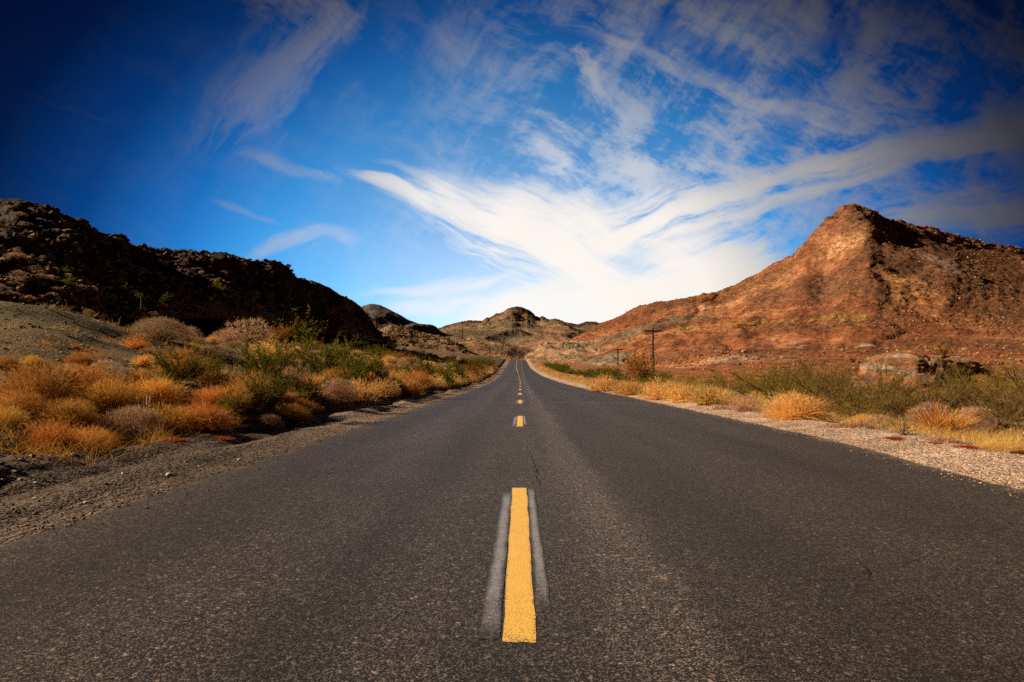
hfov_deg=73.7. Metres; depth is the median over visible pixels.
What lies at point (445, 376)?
creosote bush
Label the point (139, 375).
dry grass clump
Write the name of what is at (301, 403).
dry grass clump
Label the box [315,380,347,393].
straw shrub
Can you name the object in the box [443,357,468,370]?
creosote bush
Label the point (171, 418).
dry grass clump
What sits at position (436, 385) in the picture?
yellow grass clump
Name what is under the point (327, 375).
dry grass clump
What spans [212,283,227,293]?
creosote bush
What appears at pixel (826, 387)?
feathery bush
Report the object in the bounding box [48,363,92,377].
straw shrub
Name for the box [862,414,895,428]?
straw shrub
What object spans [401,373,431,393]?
yellow grass clump
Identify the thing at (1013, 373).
feathery bush
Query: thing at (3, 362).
dry grass clump
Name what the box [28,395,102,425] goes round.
dry grass clump
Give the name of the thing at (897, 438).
red weed
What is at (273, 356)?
creosote bush
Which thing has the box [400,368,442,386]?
dry grass clump
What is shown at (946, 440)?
dry weed
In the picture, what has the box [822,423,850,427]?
dry weed
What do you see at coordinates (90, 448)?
bank grass
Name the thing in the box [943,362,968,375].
feathery bush
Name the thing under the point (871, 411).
feathery bush
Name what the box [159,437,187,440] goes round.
red weed
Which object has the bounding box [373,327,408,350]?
rusty bush
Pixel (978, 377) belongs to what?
dry grass clump
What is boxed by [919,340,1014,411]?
feathery bush
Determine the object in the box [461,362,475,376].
rusty bush
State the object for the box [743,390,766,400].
yellow grass clump
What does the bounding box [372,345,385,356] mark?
creosote bush
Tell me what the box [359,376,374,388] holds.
creosote bush
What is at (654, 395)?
yellow grass clump
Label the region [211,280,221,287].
creosote bush
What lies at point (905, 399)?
feathery bush
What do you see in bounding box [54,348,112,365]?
dry grass clump
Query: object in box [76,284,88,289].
hill shrub
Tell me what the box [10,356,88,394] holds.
creosote bush
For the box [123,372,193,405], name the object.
dry grass clump
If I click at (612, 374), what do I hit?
creosote bush
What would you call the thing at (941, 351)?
rusty bush
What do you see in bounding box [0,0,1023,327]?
sky
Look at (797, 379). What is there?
feathery bush
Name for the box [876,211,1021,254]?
summit rocks
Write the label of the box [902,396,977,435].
spiky grass
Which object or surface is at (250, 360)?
creosote bush
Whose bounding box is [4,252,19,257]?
hill shrub
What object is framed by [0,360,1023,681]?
road
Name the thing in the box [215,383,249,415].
creosote bush
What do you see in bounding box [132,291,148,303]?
creosote bush
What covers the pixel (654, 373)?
creosote bush
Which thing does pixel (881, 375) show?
feathery bush
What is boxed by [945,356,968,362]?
straw shrub
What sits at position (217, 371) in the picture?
upright bush
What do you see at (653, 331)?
utility pole
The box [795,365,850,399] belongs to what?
feathery bush
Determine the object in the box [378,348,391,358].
creosote bush
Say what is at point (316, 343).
rusty bush
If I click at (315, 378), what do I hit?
dead shrub
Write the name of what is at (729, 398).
yellow grass clump
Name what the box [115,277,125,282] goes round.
hill shrub
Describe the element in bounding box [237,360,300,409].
creosote bush
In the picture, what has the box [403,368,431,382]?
dry grass clump
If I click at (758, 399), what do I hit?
yellow grass clump
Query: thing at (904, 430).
dead shrub
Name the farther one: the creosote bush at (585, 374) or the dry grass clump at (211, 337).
the creosote bush at (585, 374)
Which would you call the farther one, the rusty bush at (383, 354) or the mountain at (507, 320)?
the mountain at (507, 320)
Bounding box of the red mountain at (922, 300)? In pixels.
[561,203,1023,370]
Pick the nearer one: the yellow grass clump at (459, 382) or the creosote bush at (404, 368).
the creosote bush at (404, 368)
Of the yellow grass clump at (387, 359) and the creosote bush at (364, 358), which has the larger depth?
the yellow grass clump at (387, 359)
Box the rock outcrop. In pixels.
[851,350,989,388]
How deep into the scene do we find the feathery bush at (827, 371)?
41.98 m
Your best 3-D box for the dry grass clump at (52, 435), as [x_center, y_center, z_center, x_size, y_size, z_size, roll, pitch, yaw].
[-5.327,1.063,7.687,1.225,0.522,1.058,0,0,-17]
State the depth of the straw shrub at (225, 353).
21.51 m
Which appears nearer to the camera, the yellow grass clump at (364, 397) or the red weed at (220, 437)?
the red weed at (220, 437)
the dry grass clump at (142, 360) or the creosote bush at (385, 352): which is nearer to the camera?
the dry grass clump at (142, 360)
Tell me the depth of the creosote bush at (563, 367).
128.68 m
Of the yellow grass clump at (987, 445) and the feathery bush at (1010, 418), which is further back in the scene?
the feathery bush at (1010, 418)
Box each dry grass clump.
[0,353,100,408]
[0,354,25,366]
[0,387,59,420]
[0,405,41,428]
[9,414,95,453]
[20,355,55,364]
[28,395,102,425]
[47,357,139,395]
[49,394,105,420]
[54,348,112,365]
[66,424,129,451]
[69,343,83,348]
[69,375,154,410]
[117,398,216,438]
[119,333,151,349]
[120,365,161,379]
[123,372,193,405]
[128,353,161,365]
[146,342,214,377]
[161,399,248,431]
[181,380,251,408]
[188,372,224,383]
[205,335,215,342]
[214,372,251,394]
[219,380,266,403]
[250,338,295,358]
[263,391,298,400]
[274,400,320,423]
[285,397,323,411]
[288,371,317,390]
[303,372,327,385]
[316,368,336,381]
[322,366,360,380]
[359,371,378,386]
[388,377,407,390]
[390,369,410,379]
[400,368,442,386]
[400,383,413,394]
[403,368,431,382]
[967,373,988,382]
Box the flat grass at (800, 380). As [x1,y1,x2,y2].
[571,351,1021,430]
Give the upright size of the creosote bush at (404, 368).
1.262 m
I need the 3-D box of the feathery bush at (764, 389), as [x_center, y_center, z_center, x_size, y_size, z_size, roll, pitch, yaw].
[8.367,1.525,21.959,2.781,2.071,2.732,0,-1,-10]
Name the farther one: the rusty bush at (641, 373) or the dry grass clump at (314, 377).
the rusty bush at (641, 373)
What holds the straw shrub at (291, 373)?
on the ground at (340, 417)
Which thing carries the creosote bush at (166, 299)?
on the dark hill at (9, 240)
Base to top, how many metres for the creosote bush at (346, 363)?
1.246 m
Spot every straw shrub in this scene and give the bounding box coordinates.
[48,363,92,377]
[89,358,125,376]
[92,404,172,440]
[126,316,192,342]
[171,326,205,341]
[202,346,236,358]
[213,330,242,341]
[215,337,226,343]
[217,316,278,344]
[255,413,284,428]
[276,367,301,383]
[313,376,360,402]
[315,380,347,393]
[396,357,412,366]
[726,395,762,411]
[756,401,781,416]
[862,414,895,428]
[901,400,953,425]
[909,372,932,383]
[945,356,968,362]
[953,405,1003,424]
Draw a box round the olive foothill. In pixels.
[582,352,631,365]
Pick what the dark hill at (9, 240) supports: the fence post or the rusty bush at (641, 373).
the fence post
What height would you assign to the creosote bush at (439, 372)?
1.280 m
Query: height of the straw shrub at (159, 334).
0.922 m
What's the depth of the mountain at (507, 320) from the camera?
575.38 m
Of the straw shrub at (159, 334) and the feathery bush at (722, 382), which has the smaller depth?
the straw shrub at (159, 334)
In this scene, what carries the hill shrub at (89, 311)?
on the dark hill at (9, 240)
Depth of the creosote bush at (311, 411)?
13.44 m
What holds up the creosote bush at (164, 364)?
on the ground at (340, 417)
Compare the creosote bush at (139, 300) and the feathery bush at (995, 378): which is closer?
the feathery bush at (995, 378)
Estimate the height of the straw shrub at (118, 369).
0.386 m
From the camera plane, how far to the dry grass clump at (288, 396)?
13.65 m
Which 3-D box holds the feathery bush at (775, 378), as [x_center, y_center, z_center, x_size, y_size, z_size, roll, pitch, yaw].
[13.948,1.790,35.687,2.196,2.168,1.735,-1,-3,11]
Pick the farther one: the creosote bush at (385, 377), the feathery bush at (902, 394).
the creosote bush at (385, 377)
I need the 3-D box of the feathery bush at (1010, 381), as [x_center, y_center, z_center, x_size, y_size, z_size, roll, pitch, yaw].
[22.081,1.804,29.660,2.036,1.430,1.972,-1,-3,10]
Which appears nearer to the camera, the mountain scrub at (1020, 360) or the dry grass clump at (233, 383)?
the dry grass clump at (233, 383)
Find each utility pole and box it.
[612,347,622,364]
[645,328,660,372]
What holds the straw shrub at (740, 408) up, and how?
on the ground at (340, 417)
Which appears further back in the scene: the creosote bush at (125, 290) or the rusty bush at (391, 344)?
the rusty bush at (391, 344)
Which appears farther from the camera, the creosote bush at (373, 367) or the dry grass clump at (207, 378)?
the creosote bush at (373, 367)
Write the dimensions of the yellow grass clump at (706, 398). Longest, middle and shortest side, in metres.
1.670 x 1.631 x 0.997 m
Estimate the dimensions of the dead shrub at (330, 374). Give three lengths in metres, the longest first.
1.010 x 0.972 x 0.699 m
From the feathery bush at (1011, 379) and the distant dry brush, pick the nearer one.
the feathery bush at (1011, 379)
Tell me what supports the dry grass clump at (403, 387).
on the ground at (340, 417)
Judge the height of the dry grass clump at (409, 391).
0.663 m
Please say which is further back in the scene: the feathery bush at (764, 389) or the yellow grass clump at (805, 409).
the feathery bush at (764, 389)
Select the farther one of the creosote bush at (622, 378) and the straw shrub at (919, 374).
the creosote bush at (622, 378)
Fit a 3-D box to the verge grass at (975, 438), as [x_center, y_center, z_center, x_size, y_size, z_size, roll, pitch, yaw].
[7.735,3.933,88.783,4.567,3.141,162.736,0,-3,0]
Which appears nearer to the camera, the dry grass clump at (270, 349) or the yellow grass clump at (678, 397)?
the yellow grass clump at (678, 397)
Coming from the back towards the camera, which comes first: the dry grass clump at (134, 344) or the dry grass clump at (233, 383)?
the dry grass clump at (134, 344)
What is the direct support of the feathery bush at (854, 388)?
on the ground at (340, 417)
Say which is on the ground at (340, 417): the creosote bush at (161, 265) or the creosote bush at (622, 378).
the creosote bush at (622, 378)
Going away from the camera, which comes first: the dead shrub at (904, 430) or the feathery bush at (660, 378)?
the dead shrub at (904, 430)
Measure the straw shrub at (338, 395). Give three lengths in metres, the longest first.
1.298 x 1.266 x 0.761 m
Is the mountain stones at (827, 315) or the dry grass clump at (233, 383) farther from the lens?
the mountain stones at (827, 315)
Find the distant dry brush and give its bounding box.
[231,305,997,379]
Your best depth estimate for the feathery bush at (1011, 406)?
14.00 m
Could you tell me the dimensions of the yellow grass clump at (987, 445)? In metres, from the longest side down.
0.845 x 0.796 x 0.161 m
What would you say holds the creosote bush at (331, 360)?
on the ground at (340, 417)
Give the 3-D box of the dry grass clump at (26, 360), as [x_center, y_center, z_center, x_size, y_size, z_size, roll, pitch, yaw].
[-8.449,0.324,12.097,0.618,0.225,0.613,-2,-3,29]
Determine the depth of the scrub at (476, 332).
600.72 m
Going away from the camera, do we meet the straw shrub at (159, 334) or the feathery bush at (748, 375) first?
the straw shrub at (159, 334)
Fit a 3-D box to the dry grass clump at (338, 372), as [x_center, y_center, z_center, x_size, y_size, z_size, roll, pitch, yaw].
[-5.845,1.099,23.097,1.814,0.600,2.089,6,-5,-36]
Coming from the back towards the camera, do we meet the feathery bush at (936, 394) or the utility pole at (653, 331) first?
the utility pole at (653, 331)
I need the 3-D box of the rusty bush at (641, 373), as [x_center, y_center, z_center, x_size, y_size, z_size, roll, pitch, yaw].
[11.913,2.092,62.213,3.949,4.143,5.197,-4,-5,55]
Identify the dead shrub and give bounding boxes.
[0,417,49,446]
[1,399,43,418]
[255,405,271,414]
[301,366,322,390]
[322,365,344,388]
[882,413,922,435]
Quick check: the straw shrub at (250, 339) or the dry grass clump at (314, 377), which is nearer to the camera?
the dry grass clump at (314, 377)
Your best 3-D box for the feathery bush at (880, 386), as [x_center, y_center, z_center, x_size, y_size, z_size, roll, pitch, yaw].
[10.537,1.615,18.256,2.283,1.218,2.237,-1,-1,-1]
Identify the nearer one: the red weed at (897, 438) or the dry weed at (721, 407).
the red weed at (897, 438)
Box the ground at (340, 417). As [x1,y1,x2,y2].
[0,301,1023,545]
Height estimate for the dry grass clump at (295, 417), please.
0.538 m
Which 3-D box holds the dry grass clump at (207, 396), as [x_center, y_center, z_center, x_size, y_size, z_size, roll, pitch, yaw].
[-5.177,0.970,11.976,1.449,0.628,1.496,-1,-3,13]
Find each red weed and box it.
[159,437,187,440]
[211,435,236,439]
[882,436,907,440]
[949,444,984,448]
[1008,449,1023,453]
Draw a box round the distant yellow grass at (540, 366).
[294,327,560,375]
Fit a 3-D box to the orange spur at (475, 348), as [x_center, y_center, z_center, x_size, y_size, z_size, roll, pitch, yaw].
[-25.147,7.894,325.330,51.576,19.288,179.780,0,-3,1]
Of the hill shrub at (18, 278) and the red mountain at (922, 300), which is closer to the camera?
the hill shrub at (18, 278)
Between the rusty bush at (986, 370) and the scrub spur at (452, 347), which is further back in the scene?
the scrub spur at (452, 347)
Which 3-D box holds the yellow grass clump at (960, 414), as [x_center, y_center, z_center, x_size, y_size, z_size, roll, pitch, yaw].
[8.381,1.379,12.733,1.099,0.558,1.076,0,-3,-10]
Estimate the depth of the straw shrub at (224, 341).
43.88 m
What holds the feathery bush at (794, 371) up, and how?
on the ground at (340, 417)
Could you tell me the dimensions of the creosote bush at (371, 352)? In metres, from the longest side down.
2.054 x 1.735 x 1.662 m
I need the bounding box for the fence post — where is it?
[140,296,141,315]
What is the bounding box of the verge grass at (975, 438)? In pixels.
[537,367,1023,451]
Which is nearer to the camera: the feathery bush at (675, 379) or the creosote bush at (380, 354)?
the feathery bush at (675, 379)
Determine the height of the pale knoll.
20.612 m
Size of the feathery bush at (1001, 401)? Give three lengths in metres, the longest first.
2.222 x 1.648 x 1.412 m
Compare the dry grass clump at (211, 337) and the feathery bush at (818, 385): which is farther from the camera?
the dry grass clump at (211, 337)
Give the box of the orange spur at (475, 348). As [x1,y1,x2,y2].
[456,340,511,359]
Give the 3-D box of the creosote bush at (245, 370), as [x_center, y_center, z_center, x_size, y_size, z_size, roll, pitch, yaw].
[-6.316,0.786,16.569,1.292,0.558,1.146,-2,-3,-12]
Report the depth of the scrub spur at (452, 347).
244.86 m
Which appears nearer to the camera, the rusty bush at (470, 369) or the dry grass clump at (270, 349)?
the dry grass clump at (270, 349)
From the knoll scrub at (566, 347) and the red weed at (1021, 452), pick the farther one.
the knoll scrub at (566, 347)
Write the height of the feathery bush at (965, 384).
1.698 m
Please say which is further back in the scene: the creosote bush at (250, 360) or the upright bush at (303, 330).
the upright bush at (303, 330)
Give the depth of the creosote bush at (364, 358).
27.61 m
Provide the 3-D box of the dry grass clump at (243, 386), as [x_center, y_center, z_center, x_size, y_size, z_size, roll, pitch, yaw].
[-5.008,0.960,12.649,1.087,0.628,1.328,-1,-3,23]
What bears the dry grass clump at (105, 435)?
on the ground at (340, 417)
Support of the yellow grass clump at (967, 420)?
on the ground at (340, 417)
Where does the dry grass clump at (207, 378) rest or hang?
on the ground at (340, 417)
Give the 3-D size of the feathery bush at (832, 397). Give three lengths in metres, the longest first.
2.911 x 2.129 x 1.824 m
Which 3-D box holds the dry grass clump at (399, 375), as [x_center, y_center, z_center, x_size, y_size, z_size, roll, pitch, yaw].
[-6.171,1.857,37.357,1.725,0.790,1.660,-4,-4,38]
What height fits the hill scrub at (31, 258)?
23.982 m
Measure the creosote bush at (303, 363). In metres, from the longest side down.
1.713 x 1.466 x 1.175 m
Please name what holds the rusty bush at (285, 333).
on the ground at (340, 417)
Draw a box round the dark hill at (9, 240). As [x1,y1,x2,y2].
[0,198,387,346]
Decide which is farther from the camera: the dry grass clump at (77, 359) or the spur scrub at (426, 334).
the spur scrub at (426, 334)
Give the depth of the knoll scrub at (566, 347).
284.08 m
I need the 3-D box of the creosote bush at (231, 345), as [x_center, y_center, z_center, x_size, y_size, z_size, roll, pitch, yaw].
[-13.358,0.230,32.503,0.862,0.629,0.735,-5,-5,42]
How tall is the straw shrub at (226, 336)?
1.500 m
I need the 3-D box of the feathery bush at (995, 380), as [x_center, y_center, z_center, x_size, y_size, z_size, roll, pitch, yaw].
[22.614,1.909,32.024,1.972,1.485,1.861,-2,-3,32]
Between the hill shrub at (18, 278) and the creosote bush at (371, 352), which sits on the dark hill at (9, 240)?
the hill shrub at (18, 278)
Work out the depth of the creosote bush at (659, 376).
63.12 m
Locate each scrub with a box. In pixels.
[0,214,385,343]
[378,324,476,355]
[438,307,599,359]
[450,339,511,359]
[524,334,612,361]
[558,204,1023,371]
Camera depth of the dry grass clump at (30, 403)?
8.83 m
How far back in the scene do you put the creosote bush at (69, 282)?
62.38 m
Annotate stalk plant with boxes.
[136,396,160,435]
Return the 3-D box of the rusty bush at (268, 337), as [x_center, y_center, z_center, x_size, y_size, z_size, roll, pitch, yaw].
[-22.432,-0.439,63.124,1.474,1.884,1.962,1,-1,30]
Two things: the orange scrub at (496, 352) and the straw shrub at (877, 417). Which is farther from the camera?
the orange scrub at (496, 352)
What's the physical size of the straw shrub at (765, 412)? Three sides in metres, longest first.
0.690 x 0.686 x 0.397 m
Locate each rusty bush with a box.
[262,327,281,343]
[270,319,297,343]
[310,335,325,350]
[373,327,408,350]
[381,348,394,358]
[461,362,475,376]
[464,363,480,378]
[613,343,657,383]
[933,344,951,355]
[978,362,996,375]
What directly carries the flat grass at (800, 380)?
on the ground at (340, 417)
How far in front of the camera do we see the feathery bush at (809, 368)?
44.16 m
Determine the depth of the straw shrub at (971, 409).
13.03 m
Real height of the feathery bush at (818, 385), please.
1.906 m
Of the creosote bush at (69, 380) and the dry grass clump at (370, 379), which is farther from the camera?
the dry grass clump at (370, 379)
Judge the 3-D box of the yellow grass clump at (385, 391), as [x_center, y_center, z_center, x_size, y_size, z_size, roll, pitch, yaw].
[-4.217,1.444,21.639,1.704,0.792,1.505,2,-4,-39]
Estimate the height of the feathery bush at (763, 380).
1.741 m
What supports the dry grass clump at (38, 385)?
on the ground at (340, 417)
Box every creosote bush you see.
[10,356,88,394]
[61,276,79,285]
[118,282,133,293]
[128,335,224,383]
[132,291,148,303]
[156,259,168,268]
[159,291,174,303]
[194,355,227,373]
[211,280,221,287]
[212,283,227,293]
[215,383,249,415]
[225,339,241,350]
[227,334,298,384]
[231,364,279,378]
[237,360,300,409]
[244,345,285,367]
[259,344,318,377]
[285,331,375,374]
[287,377,330,399]
[295,405,314,418]
[318,338,354,354]
[334,361,370,385]
[337,349,377,379]
[352,346,378,369]
[358,345,394,381]
[359,347,380,357]
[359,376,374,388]
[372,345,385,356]
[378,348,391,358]
[378,369,400,387]
[394,359,413,375]
[407,351,444,375]
[408,360,434,381]
[432,366,450,377]
[434,365,458,389]
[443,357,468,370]
[451,364,463,378]
[550,363,567,372]
[575,367,588,375]
[578,371,592,376]
[584,369,611,380]
[603,370,627,381]
[615,373,634,382]
[644,370,669,381]
[646,371,673,382]
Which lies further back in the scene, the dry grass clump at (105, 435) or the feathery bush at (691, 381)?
the feathery bush at (691, 381)
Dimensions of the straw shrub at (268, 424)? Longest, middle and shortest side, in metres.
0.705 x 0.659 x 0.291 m
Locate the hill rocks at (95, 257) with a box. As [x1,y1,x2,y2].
[0,202,389,340]
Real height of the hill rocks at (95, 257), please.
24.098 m
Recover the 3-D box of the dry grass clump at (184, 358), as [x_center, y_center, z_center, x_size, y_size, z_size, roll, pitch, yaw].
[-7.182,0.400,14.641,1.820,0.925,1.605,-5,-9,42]
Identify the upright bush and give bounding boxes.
[207,345,238,385]
[281,305,327,348]
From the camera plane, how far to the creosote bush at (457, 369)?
52.77 m
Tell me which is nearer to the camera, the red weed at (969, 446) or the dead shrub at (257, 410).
the red weed at (969, 446)
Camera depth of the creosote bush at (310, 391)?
15.49 m
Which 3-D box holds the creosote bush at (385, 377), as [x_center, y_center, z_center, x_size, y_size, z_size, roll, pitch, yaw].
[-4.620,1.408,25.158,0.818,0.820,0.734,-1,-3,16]
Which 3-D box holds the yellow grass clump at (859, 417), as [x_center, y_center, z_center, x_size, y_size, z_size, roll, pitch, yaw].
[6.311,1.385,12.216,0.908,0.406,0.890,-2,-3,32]
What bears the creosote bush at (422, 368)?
on the ground at (340, 417)
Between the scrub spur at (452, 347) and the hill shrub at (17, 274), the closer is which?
the hill shrub at (17, 274)
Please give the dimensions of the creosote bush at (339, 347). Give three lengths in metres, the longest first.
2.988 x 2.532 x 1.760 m
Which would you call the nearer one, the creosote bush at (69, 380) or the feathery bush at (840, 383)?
the creosote bush at (69, 380)
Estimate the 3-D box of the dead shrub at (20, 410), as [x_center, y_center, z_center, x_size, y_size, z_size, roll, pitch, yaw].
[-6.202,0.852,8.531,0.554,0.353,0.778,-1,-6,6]
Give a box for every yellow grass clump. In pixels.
[217,367,278,398]
[344,376,383,402]
[364,377,403,397]
[382,354,395,363]
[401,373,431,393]
[425,373,452,387]
[450,371,467,385]
[463,371,482,381]
[585,374,621,391]
[605,375,645,395]
[635,375,676,399]
[656,378,697,402]
[682,378,728,404]
[708,383,740,403]
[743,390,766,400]
[746,394,771,404]
[751,384,845,421]
[839,410,887,423]
[923,409,982,431]
[933,404,986,422]
[968,438,1022,451]
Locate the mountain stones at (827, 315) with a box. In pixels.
[574,209,1023,367]
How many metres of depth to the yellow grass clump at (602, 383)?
37.12 m
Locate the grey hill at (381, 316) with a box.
[361,304,449,336]
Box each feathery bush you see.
[650,370,674,384]
[661,371,687,384]
[680,371,702,385]
[691,374,713,389]
[706,361,742,391]
[722,366,777,397]
[729,357,821,403]
[731,362,767,388]
[752,363,783,390]
[760,357,796,392]
[775,349,862,392]
[783,358,803,381]
[787,354,913,416]
[789,361,891,412]
[791,359,853,400]
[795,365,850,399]
[799,357,824,383]
[812,359,843,385]
[822,367,870,401]
[829,384,908,419]
[837,374,946,419]
[839,375,870,400]
[847,329,956,398]
[865,379,947,412]
[871,344,1000,419]
[882,379,943,410]
[893,384,971,413]
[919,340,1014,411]
[927,366,994,400]
[937,365,1022,410]
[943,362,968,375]
[946,366,1023,428]
[956,374,1023,414]
[969,354,1023,417]
[976,367,1011,393]
[983,367,1008,384]
[987,385,1023,417]
[995,367,1022,393]
[997,361,1023,396]
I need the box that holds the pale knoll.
[525,335,611,361]
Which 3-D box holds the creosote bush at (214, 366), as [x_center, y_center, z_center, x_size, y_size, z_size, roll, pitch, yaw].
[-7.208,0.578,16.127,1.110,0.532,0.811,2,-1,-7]
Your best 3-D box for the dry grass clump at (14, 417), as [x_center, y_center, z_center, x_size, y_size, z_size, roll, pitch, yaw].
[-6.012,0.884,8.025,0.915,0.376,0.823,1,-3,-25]
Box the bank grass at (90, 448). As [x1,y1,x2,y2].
[0,301,488,467]
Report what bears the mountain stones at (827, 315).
on the red mountain at (922, 300)
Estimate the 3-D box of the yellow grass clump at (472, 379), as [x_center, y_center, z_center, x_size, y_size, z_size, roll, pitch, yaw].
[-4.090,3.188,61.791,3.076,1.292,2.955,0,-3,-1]
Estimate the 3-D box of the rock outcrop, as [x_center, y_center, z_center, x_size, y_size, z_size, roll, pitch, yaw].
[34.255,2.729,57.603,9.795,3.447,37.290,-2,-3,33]
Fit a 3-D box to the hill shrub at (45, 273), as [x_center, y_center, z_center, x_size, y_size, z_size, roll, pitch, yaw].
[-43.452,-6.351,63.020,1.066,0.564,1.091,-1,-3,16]
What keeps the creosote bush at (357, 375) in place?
on the ground at (340, 417)
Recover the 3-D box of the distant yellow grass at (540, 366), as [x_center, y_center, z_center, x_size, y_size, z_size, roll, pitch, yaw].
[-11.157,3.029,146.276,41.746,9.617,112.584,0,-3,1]
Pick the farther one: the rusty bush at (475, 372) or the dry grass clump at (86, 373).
the rusty bush at (475, 372)
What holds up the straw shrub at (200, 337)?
on the ground at (340, 417)
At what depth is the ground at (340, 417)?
9.21 m
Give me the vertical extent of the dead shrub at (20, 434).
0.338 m
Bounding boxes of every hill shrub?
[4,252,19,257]
[10,276,24,280]
[12,269,23,275]
[26,264,40,270]
[36,269,47,274]
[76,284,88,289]
[82,308,94,313]
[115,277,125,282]
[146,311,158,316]
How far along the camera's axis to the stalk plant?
9.77 m
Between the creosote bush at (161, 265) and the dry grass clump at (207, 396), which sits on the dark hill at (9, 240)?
the creosote bush at (161, 265)
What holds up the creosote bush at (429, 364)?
on the ground at (340, 417)
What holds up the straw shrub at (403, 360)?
on the ground at (340, 417)
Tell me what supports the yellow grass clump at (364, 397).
on the ground at (340, 417)
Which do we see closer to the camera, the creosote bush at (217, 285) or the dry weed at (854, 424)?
the dry weed at (854, 424)
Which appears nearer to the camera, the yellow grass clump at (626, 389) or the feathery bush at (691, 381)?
the yellow grass clump at (626, 389)
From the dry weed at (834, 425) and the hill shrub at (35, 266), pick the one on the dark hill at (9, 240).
the hill shrub at (35, 266)
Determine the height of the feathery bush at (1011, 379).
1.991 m
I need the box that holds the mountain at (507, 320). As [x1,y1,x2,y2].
[439,306,598,359]
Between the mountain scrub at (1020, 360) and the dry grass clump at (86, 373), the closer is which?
the dry grass clump at (86, 373)
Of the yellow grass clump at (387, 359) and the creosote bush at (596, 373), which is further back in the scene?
the creosote bush at (596, 373)
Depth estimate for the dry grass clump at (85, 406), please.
9.43 m
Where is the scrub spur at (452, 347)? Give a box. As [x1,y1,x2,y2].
[380,324,475,355]
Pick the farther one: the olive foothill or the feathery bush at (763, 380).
the olive foothill
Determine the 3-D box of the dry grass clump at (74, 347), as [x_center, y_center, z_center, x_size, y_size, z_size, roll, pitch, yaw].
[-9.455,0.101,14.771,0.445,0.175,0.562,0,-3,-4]
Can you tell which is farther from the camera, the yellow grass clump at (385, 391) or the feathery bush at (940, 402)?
the yellow grass clump at (385, 391)
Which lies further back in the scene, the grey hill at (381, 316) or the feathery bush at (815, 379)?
the grey hill at (381, 316)
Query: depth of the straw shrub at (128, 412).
9.30 m
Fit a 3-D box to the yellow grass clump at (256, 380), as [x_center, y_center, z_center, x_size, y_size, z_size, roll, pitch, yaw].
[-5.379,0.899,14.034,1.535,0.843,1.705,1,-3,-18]
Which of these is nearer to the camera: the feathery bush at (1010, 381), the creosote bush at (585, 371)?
the feathery bush at (1010, 381)
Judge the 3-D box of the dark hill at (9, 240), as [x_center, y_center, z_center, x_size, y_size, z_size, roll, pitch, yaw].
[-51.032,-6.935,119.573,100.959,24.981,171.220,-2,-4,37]
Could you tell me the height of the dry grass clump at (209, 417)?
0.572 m
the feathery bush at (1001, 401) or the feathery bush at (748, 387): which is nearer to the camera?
the feathery bush at (1001, 401)
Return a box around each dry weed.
[708,405,729,409]
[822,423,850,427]
[831,420,886,429]
[925,436,969,443]
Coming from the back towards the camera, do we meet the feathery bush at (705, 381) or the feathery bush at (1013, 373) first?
the feathery bush at (705, 381)
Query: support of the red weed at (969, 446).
on the ground at (340, 417)
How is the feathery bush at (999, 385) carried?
on the ground at (340, 417)
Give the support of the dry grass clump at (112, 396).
on the ground at (340, 417)

